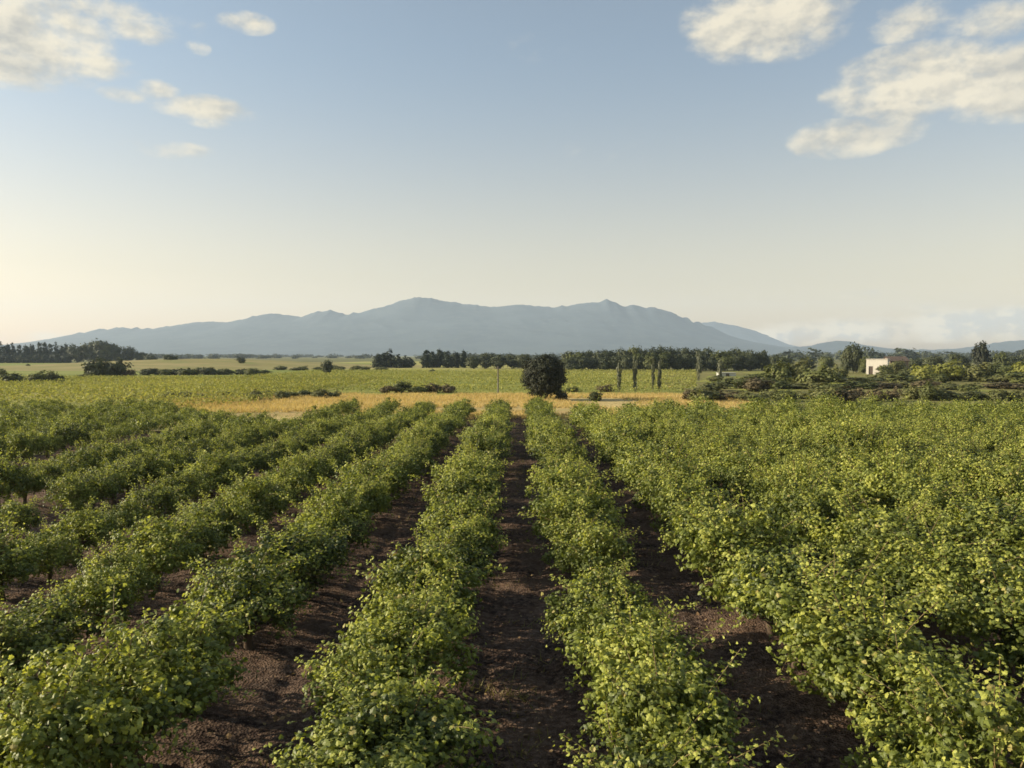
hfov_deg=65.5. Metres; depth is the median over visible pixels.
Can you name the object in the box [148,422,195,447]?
grapevine
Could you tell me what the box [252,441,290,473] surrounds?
grapevine
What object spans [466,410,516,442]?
grapevine
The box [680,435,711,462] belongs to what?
grapevine
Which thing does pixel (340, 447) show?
grapevine
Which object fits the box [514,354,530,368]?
broad tree
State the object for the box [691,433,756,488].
grapevine
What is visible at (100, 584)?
grapevine
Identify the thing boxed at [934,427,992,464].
grapevine
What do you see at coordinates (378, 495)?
grapevine
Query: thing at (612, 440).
grapevine
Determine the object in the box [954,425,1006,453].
grapevine
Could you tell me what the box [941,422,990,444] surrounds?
grapevine
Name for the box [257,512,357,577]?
grapevine
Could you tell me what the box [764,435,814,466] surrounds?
grapevine
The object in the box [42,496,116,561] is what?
grapevine
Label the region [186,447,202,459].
grapevine
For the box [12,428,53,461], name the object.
grapevine
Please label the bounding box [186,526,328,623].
grapevine
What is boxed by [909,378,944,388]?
bush
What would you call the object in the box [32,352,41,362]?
bush
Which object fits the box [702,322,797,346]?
mountains
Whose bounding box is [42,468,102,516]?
grapevine
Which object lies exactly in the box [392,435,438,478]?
grapevine
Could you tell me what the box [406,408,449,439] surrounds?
grapevine
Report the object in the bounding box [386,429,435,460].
grapevine
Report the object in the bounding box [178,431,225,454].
grapevine
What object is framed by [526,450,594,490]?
grapevine
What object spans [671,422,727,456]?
grapevine
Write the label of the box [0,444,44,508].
grapevine
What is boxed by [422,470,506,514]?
grapevine
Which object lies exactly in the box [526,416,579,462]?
grapevine
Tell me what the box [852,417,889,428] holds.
grapevine
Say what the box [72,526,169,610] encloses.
grapevine
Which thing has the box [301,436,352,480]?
grapevine
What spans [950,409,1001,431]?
grapevine
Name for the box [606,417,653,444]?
grapevine
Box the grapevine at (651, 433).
[643,414,674,444]
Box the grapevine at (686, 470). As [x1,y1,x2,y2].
[637,445,719,513]
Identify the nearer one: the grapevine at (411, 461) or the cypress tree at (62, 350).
the grapevine at (411, 461)
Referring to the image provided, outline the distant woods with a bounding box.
[83,346,1023,360]
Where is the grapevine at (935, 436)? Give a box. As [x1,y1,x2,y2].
[900,427,975,456]
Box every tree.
[0,341,6,362]
[4,344,12,362]
[10,342,15,353]
[15,345,24,362]
[22,344,31,354]
[29,344,35,353]
[34,342,43,355]
[42,342,49,362]
[48,343,53,362]
[52,342,59,353]
[59,345,66,362]
[63,343,84,362]
[75,341,102,361]
[90,338,120,360]
[109,344,121,360]
[117,346,136,360]
[132,350,147,359]
[320,359,333,373]
[370,354,383,367]
[380,352,389,367]
[386,348,395,366]
[392,354,403,367]
[401,355,410,367]
[408,357,415,367]
[419,350,433,367]
[428,351,440,367]
[435,349,444,367]
[441,351,456,367]
[451,351,462,367]
[460,349,467,367]
[464,355,483,368]
[478,352,495,368]
[489,354,508,367]
[505,354,518,368]
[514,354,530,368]
[519,352,569,397]
[561,350,574,369]
[563,350,583,359]
[564,357,581,369]
[574,356,591,370]
[585,350,594,369]
[587,356,601,370]
[591,349,609,359]
[595,356,613,370]
[608,349,623,356]
[608,354,623,369]
[616,361,621,389]
[617,346,632,369]
[620,355,633,369]
[627,345,642,358]
[632,352,645,370]
[632,356,637,390]
[636,345,647,357]
[641,352,658,369]
[646,346,660,368]
[651,359,654,387]
[654,350,670,370]
[655,345,666,354]
[657,357,661,391]
[660,346,676,369]
[669,353,685,370]
[678,347,696,369]
[680,353,696,370]
[690,348,707,369]
[694,352,710,370]
[696,352,701,380]
[701,347,714,368]
[704,357,720,370]
[709,350,728,370]
[714,354,734,370]
[717,360,723,376]
[729,348,740,369]
[730,353,746,370]
[732,348,746,355]
[740,355,758,370]
[742,350,762,370]
[755,350,770,370]
[770,353,781,368]
[778,356,793,365]
[798,356,817,369]
[818,355,835,369]
[840,342,852,370]
[848,341,863,372]
[857,356,868,372]
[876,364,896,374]
[886,359,906,373]
[909,357,923,369]
[922,355,947,367]
[946,352,972,369]
[970,340,992,366]
[991,352,1011,366]
[1008,355,1023,364]
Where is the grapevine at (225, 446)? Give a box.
[205,430,239,453]
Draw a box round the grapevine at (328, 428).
[300,416,339,447]
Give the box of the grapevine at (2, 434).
[0,429,11,440]
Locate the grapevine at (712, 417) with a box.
[698,409,730,431]
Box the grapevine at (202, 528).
[151,499,232,571]
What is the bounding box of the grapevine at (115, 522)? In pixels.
[74,507,130,551]
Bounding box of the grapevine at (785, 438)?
[752,422,822,460]
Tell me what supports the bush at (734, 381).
on the scrub ground at (704, 374)
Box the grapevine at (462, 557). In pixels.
[402,524,485,594]
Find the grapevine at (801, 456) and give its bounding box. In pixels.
[781,443,828,467]
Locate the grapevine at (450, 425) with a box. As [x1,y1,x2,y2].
[437,411,464,437]
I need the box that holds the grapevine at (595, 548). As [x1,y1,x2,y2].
[550,509,642,583]
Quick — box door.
[869,366,872,373]
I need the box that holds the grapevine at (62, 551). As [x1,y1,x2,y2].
[6,515,94,581]
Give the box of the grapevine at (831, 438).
[813,409,886,452]
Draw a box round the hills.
[767,340,1023,355]
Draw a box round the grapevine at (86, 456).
[53,437,106,476]
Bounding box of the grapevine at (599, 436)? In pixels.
[584,408,650,449]
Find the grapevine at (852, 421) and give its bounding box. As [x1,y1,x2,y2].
[831,412,865,429]
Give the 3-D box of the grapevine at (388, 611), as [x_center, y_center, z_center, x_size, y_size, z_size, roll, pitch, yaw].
[-1.371,3.625,11.223,2.139,2.053,2.263,-1,2,-22]
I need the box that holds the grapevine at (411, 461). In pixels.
[365,449,428,496]
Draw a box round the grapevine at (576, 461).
[535,454,597,484]
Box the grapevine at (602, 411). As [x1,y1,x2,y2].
[578,405,620,432]
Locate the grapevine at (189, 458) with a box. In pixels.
[154,438,202,473]
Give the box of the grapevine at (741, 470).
[713,439,799,507]
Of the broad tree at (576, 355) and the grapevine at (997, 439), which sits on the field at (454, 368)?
the broad tree at (576, 355)
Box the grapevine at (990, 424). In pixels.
[972,409,1021,435]
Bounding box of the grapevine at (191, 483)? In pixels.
[153,463,214,511]
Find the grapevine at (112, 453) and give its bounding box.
[84,433,124,462]
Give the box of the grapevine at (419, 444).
[394,432,435,459]
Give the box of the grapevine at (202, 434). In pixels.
[175,422,215,441]
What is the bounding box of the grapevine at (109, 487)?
[66,465,130,510]
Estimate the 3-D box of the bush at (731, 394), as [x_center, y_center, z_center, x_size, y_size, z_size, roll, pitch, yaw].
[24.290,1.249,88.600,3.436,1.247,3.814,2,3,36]
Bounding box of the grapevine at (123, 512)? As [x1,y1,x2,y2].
[95,499,150,537]
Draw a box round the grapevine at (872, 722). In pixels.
[831,623,1023,767]
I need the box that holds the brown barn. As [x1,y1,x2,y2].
[883,356,909,368]
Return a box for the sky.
[0,0,1023,349]
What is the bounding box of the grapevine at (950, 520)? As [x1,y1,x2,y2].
[913,476,1020,553]
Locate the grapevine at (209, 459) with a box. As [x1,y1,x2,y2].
[180,446,247,496]
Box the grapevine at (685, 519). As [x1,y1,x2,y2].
[657,500,754,578]
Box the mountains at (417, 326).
[0,297,795,355]
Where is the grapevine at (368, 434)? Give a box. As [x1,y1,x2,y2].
[337,423,374,447]
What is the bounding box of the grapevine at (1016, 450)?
[990,428,1023,458]
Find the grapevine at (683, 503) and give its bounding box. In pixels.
[661,478,754,536]
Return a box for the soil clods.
[2,445,1013,766]
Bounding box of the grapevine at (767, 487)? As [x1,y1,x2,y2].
[749,468,792,510]
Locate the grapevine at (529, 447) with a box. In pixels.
[516,430,554,459]
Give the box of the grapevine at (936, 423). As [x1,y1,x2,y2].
[908,411,961,432]
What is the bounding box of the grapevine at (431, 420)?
[403,410,449,436]
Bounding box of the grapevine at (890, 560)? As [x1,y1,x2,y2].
[835,510,1004,617]
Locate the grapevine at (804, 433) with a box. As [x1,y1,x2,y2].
[787,415,839,444]
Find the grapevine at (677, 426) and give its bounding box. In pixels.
[651,413,707,445]
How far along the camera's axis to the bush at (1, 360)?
495.59 m
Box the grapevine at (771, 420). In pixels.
[751,412,782,427]
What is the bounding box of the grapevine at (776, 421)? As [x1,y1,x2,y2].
[764,409,803,431]
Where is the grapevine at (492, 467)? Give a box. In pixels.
[432,438,513,492]
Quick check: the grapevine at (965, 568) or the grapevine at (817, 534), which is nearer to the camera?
the grapevine at (965, 568)
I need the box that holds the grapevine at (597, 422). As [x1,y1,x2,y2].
[584,411,627,443]
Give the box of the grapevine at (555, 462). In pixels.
[536,453,572,470]
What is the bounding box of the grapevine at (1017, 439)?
[1008,424,1023,444]
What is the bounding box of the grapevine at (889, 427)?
[855,414,916,443]
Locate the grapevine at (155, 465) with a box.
[117,443,179,489]
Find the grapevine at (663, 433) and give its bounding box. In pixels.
[653,417,704,448]
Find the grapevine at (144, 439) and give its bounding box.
[128,430,161,450]
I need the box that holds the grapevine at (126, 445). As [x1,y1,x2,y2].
[100,434,142,462]
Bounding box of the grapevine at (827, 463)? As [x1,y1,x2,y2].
[808,441,895,508]
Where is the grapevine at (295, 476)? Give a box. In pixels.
[261,458,315,506]
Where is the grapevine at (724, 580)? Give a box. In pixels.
[703,539,837,635]
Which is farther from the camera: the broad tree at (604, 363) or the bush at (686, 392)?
the broad tree at (604, 363)
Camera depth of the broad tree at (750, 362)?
247.15 m
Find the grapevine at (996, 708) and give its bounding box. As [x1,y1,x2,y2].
[847,643,1023,767]
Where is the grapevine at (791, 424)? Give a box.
[770,404,820,434]
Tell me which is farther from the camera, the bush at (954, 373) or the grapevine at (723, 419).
the bush at (954, 373)
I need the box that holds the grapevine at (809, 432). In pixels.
[798,418,841,455]
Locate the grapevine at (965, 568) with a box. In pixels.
[868,510,1023,642]
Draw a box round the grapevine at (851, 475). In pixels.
[831,452,903,511]
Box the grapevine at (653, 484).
[647,460,733,535]
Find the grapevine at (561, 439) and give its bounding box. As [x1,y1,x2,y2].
[535,425,585,466]
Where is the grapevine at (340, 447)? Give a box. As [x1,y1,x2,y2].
[325,436,352,474]
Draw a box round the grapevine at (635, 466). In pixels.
[617,430,710,512]
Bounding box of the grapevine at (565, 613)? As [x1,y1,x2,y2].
[535,557,654,658]
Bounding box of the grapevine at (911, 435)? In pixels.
[888,420,951,451]
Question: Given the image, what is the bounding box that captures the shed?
[716,372,735,375]
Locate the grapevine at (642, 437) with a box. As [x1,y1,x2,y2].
[600,417,651,465]
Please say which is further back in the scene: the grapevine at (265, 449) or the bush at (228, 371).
the bush at (228, 371)
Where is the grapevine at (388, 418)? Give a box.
[370,413,404,432]
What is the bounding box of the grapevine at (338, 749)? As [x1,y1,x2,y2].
[252,703,474,767]
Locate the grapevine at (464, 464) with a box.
[426,444,504,502]
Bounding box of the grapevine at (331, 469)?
[289,445,341,492]
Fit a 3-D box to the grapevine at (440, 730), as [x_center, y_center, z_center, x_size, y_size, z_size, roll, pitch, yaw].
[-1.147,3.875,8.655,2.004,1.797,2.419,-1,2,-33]
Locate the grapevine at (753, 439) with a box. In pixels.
[738,423,781,456]
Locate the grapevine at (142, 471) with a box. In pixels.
[101,449,150,495]
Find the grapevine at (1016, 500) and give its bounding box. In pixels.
[981,475,1023,517]
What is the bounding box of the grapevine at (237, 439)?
[215,427,254,456]
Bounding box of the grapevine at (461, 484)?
[410,455,502,516]
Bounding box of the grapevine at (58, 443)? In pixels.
[32,427,64,457]
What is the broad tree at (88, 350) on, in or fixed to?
on the ground at (353, 359)
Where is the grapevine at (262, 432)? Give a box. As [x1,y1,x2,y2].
[234,418,273,449]
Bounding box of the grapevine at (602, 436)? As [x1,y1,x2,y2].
[593,418,633,453]
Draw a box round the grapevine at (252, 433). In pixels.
[225,425,259,446]
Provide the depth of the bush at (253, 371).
194.70 m
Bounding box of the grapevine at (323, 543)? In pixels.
[231,509,359,599]
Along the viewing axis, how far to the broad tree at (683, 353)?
257.66 m
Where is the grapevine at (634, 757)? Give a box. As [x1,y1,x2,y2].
[548,701,785,767]
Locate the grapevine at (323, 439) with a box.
[309,424,327,450]
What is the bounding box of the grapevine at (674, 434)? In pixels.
[661,417,720,446]
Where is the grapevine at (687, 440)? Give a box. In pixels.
[667,419,728,451]
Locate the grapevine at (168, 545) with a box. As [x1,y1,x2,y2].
[106,500,215,591]
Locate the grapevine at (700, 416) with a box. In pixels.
[682,405,733,425]
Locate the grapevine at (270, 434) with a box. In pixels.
[243,419,273,445]
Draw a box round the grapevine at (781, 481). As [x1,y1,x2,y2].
[758,463,844,538]
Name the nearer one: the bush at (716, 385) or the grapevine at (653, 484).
the grapevine at (653, 484)
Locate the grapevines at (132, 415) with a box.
[0,389,1023,767]
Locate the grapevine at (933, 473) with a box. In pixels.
[910,445,979,497]
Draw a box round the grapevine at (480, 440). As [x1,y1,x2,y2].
[454,427,510,461]
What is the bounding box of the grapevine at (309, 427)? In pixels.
[285,418,325,447]
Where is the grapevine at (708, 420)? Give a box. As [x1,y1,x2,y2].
[698,414,729,430]
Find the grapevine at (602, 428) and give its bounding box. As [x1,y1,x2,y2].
[589,415,618,442]
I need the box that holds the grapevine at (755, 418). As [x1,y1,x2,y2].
[740,403,772,425]
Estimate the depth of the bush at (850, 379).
142.97 m
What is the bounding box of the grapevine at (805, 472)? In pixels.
[745,449,859,531]
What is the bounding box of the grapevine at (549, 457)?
[539,448,583,469]
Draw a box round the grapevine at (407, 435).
[391,422,440,454]
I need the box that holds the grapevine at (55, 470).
[21,458,73,495]
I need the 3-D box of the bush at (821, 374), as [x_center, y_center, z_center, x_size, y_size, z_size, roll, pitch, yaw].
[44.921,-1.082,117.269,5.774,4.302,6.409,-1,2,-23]
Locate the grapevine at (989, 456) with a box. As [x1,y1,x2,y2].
[972,446,1019,466]
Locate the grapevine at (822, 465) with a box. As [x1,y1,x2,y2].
[809,450,846,479]
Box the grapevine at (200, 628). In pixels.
[77,577,262,717]
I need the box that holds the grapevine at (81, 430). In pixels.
[59,411,96,449]
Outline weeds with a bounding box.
[1,419,1022,767]
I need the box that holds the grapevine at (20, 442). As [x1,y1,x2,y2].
[0,426,43,464]
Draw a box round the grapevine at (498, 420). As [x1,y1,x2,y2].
[467,413,507,433]
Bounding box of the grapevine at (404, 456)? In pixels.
[385,445,420,484]
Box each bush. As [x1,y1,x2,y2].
[0,353,4,362]
[0,368,8,375]
[0,372,30,383]
[1,353,13,362]
[11,352,18,362]
[15,352,26,362]
[24,352,35,362]
[27,370,49,383]
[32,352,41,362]
[37,353,48,362]
[44,370,61,380]
[47,352,55,362]
[52,352,61,362]
[60,353,72,362]
[79,357,116,376]
[101,357,133,377]
[122,369,137,376]
[138,368,158,374]
[143,352,157,359]
[156,369,173,374]
[162,354,178,359]
[171,368,185,374]
[177,367,196,374]
[190,367,204,374]
[199,367,215,374]
[212,368,225,374]
[220,368,233,374]
[234,356,245,362]
[234,368,246,374]
[243,368,260,374]
[248,389,263,399]
[256,370,272,374]
[273,365,287,369]
[274,390,292,398]
[286,392,298,396]
[296,365,308,369]
[297,389,312,395]
[311,389,330,397]
[327,390,343,396]
[349,365,362,370]
[374,367,388,369]
[379,385,395,392]
[392,380,413,392]
[407,385,428,392]
[423,383,442,392]
[440,383,456,392]
[554,390,567,399]
[564,386,578,391]
[587,391,603,400]
[590,384,615,391]
[680,389,696,399]
[687,387,721,400]
[699,381,734,390]
[706,375,728,380]
[707,390,727,401]
[715,377,748,388]
[724,390,742,399]
[729,390,770,401]
[737,377,775,391]
[744,371,774,379]
[757,387,784,398]
[763,358,799,382]
[763,377,791,388]
[771,389,800,401]
[780,383,807,388]
[786,357,813,384]
[795,362,840,383]
[795,389,817,398]
[796,380,826,388]
[808,384,846,399]
[819,383,852,389]
[827,364,849,376]
[827,370,847,382]
[833,385,862,403]
[834,377,873,382]
[845,378,880,388]
[847,387,865,398]
[863,377,885,380]
[864,372,897,380]
[864,386,886,401]
[866,380,903,388]
[880,372,928,382]
[885,386,902,400]
[889,380,916,387]
[897,367,911,373]
[899,386,920,399]
[908,364,935,380]
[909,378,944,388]
[918,380,940,400]
[929,373,949,382]
[932,388,957,400]
[933,359,966,380]
[934,382,958,389]
[946,391,980,400]
[953,382,986,391]
[961,362,995,381]
[969,391,989,399]
[980,382,1006,388]
[981,374,1009,381]
[985,389,1012,400]
[987,362,1013,375]
[989,369,1023,382]
[995,382,1023,388]
[1007,359,1023,372]
[1007,388,1023,400]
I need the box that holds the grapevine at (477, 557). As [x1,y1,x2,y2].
[408,504,498,586]
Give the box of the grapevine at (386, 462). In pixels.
[346,449,414,490]
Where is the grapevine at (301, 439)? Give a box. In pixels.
[284,431,316,452]
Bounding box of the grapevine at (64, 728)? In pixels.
[0,630,198,767]
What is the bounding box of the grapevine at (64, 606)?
[0,587,104,665]
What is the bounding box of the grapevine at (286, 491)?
[227,471,291,521]
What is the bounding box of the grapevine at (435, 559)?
[352,523,506,632]
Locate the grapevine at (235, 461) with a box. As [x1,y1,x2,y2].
[212,446,247,486]
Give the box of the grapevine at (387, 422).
[372,414,400,444]
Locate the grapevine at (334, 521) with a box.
[279,473,377,552]
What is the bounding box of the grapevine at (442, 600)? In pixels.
[361,569,483,665]
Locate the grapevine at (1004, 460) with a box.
[984,439,1023,477]
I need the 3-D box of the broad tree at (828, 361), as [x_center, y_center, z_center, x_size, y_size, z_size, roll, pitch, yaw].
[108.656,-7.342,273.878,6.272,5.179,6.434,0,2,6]
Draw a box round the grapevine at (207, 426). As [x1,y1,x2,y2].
[189,414,219,439]
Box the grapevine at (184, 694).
[9,579,257,767]
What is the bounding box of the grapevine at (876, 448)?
[839,430,901,467]
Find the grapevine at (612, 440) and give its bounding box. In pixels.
[590,419,651,469]
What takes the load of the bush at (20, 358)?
on the ground at (353, 359)
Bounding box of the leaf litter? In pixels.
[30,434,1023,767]
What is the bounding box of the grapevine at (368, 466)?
[332,440,411,499]
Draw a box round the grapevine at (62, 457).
[30,449,88,481]
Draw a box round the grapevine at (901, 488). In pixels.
[858,454,973,538]
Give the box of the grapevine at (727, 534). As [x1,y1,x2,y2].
[670,483,826,613]
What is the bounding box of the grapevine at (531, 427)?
[521,419,565,445]
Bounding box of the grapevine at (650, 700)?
[580,620,760,767]
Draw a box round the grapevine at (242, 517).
[175,474,267,548]
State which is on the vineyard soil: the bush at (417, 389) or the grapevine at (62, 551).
the grapevine at (62, 551)
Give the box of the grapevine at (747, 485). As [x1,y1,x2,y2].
[733,448,793,501]
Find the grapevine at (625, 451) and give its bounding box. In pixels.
[606,436,646,468]
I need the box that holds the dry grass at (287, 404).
[65,391,814,419]
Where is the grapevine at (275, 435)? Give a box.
[262,425,279,442]
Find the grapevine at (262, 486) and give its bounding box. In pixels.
[218,467,288,533]
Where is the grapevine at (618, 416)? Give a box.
[588,410,636,432]
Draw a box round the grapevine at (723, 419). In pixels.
[704,412,744,431]
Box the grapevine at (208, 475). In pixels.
[177,455,226,503]
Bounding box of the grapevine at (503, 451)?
[462,432,514,458]
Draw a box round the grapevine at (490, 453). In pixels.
[452,437,509,474]
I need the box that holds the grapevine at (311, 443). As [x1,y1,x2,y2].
[276,425,320,452]
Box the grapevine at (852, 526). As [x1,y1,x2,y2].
[817,493,940,597]
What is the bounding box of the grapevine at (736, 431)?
[718,416,764,450]
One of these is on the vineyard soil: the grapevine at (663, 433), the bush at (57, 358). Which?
the grapevine at (663, 433)
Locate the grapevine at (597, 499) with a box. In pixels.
[538,476,623,523]
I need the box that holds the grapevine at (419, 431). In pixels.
[396,420,442,466]
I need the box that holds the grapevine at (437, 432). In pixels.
[420,420,454,449]
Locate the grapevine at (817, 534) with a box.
[798,483,926,567]
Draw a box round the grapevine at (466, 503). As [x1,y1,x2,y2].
[411,485,506,537]
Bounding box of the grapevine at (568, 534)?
[529,506,609,574]
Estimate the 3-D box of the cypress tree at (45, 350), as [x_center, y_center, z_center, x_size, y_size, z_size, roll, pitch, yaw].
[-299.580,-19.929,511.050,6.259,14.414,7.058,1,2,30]
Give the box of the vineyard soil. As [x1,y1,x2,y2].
[0,414,1023,767]
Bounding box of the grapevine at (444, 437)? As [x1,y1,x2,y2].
[411,420,450,454]
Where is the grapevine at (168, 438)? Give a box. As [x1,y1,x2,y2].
[151,430,183,451]
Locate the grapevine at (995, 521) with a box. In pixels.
[932,495,1023,584]
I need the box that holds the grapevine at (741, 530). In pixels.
[698,503,784,583]
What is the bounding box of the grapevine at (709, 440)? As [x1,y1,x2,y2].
[686,424,749,483]
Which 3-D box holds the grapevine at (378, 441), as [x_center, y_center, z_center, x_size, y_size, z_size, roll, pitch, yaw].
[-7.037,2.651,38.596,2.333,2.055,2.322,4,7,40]
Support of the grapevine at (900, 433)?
on the vineyard soil
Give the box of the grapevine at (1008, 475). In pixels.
[957,451,1023,501]
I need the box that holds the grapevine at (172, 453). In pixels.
[137,436,185,479]
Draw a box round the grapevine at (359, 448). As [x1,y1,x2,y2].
[319,432,371,463]
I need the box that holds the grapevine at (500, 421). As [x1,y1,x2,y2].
[475,411,513,436]
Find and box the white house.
[866,359,889,373]
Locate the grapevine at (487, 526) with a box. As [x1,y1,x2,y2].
[425,499,510,567]
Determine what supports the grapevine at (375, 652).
on the vineyard soil
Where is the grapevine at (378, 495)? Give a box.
[326,456,392,529]
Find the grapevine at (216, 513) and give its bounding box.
[171,498,242,556]
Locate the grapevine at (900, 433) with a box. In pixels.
[880,419,930,452]
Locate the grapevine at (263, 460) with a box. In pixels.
[232,443,278,478]
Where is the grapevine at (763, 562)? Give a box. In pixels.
[717,544,880,672]
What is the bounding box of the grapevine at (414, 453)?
[370,442,425,479]
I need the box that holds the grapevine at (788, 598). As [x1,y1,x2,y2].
[725,534,977,701]
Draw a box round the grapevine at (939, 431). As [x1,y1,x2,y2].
[925,422,971,437]
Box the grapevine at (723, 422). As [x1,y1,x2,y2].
[714,417,765,439]
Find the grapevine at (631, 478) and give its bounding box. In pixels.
[612,434,694,495]
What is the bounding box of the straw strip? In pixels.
[95,395,740,431]
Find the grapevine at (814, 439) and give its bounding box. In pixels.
[807,415,855,450]
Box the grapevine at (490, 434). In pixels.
[465,426,506,459]
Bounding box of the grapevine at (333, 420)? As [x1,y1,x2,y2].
[314,417,346,430]
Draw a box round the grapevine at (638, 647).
[555,594,741,747]
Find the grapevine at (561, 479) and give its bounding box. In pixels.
[524,452,617,525]
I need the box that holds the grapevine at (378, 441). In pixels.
[345,417,389,456]
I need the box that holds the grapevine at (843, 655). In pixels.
[766,556,977,742]
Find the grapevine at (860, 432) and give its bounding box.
[829,415,892,462]
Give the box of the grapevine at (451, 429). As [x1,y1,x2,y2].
[428,414,454,439]
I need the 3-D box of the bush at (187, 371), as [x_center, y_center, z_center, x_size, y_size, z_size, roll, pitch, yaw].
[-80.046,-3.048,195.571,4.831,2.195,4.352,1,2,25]
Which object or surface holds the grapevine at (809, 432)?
on the vineyard soil
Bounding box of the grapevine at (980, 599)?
[916,536,1023,674]
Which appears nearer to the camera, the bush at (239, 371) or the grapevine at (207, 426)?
the grapevine at (207, 426)
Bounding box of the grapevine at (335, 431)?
[305,418,341,445]
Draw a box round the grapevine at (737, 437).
[727,416,769,446]
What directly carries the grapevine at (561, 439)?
on the vineyard soil
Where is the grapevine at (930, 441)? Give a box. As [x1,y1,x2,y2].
[915,436,987,464]
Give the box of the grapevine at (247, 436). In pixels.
[218,427,253,447]
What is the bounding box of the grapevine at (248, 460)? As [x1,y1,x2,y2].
[223,447,258,482]
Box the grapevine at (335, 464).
[294,446,340,486]
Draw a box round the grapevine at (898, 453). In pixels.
[869,445,940,467]
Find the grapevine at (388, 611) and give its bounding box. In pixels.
[331,558,486,691]
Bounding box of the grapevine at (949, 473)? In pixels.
[921,445,1006,504]
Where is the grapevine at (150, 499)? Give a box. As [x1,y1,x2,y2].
[119,472,187,526]
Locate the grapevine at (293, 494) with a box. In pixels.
[268,473,305,513]
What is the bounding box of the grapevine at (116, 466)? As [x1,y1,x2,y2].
[77,455,140,503]
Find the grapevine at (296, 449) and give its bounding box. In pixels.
[264,435,307,457]
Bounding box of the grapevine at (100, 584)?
[40,552,148,636]
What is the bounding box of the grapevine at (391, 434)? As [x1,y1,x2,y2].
[374,418,399,447]
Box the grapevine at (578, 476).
[532,454,624,507]
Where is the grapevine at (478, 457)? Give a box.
[450,450,500,469]
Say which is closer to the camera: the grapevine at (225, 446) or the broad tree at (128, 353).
the grapevine at (225, 446)
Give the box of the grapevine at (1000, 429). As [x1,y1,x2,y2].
[982,421,1023,445]
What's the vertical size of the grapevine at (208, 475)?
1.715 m
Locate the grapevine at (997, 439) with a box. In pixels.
[970,424,1020,454]
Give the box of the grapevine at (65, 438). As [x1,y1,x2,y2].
[34,413,86,451]
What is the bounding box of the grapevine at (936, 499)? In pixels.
[892,478,974,543]
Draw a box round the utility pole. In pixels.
[495,366,500,392]
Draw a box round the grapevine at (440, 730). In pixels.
[312,646,513,767]
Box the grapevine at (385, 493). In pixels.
[343,471,395,516]
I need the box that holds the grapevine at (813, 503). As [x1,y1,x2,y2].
[758,468,879,560]
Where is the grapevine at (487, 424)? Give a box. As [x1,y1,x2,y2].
[473,412,514,454]
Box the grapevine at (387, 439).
[374,421,391,449]
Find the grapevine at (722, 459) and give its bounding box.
[705,441,748,492]
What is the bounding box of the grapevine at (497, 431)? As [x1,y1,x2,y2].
[458,420,514,449]
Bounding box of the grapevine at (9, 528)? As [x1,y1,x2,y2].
[0,514,19,532]
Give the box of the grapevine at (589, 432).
[584,416,594,441]
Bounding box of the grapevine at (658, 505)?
[638,461,732,548]
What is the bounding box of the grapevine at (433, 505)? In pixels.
[418,483,495,539]
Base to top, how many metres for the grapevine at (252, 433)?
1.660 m
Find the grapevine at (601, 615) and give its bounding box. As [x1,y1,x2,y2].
[546,575,702,680]
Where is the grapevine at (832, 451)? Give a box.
[791,431,853,474]
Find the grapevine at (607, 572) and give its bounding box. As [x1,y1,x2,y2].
[550,553,663,624]
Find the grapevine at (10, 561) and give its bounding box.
[0,508,68,601]
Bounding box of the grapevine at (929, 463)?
[887,432,952,479]
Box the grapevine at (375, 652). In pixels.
[294,605,459,723]
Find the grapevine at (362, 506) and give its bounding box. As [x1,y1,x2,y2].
[296,473,381,522]
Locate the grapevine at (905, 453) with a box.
[891,441,942,474]
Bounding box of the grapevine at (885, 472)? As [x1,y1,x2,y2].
[837,436,942,508]
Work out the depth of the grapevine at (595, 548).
16.26 m
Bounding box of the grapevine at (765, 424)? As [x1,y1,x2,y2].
[759,420,780,429]
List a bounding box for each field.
[0,363,371,377]
[1,378,383,407]
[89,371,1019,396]
[336,361,610,370]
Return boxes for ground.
[5,356,992,378]
[603,371,1023,410]
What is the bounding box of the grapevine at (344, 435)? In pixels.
[329,421,372,465]
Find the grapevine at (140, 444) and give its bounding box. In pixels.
[116,432,150,457]
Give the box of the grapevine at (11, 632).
[0,596,91,704]
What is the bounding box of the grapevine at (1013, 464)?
[1008,448,1023,478]
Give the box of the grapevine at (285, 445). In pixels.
[258,430,300,467]
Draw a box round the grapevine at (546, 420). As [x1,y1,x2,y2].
[528,416,563,425]
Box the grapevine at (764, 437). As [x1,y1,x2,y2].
[739,425,798,458]
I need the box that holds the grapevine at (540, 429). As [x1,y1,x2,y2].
[527,415,570,440]
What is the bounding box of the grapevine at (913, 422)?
[894,411,945,432]
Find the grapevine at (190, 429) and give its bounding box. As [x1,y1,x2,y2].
[159,421,201,447]
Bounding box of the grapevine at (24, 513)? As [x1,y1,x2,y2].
[0,493,47,539]
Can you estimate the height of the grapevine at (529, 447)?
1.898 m
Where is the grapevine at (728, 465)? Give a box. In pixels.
[701,438,780,501]
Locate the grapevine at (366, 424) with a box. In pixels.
[345,414,384,447]
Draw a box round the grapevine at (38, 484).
[0,457,56,504]
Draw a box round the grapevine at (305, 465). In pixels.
[271,446,325,497]
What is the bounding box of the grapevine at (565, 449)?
[533,433,591,469]
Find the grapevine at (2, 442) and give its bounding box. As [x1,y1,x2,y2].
[0,436,15,463]
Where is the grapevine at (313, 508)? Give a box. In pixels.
[288,494,351,525]
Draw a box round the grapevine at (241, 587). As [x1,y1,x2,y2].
[177,529,307,650]
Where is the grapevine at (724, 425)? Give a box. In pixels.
[704,413,746,434]
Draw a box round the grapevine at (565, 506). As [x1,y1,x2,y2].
[517,471,640,545]
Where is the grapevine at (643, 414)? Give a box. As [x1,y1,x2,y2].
[629,400,675,434]
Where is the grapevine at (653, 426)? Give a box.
[643,407,681,448]
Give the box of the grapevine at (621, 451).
[604,432,672,482]

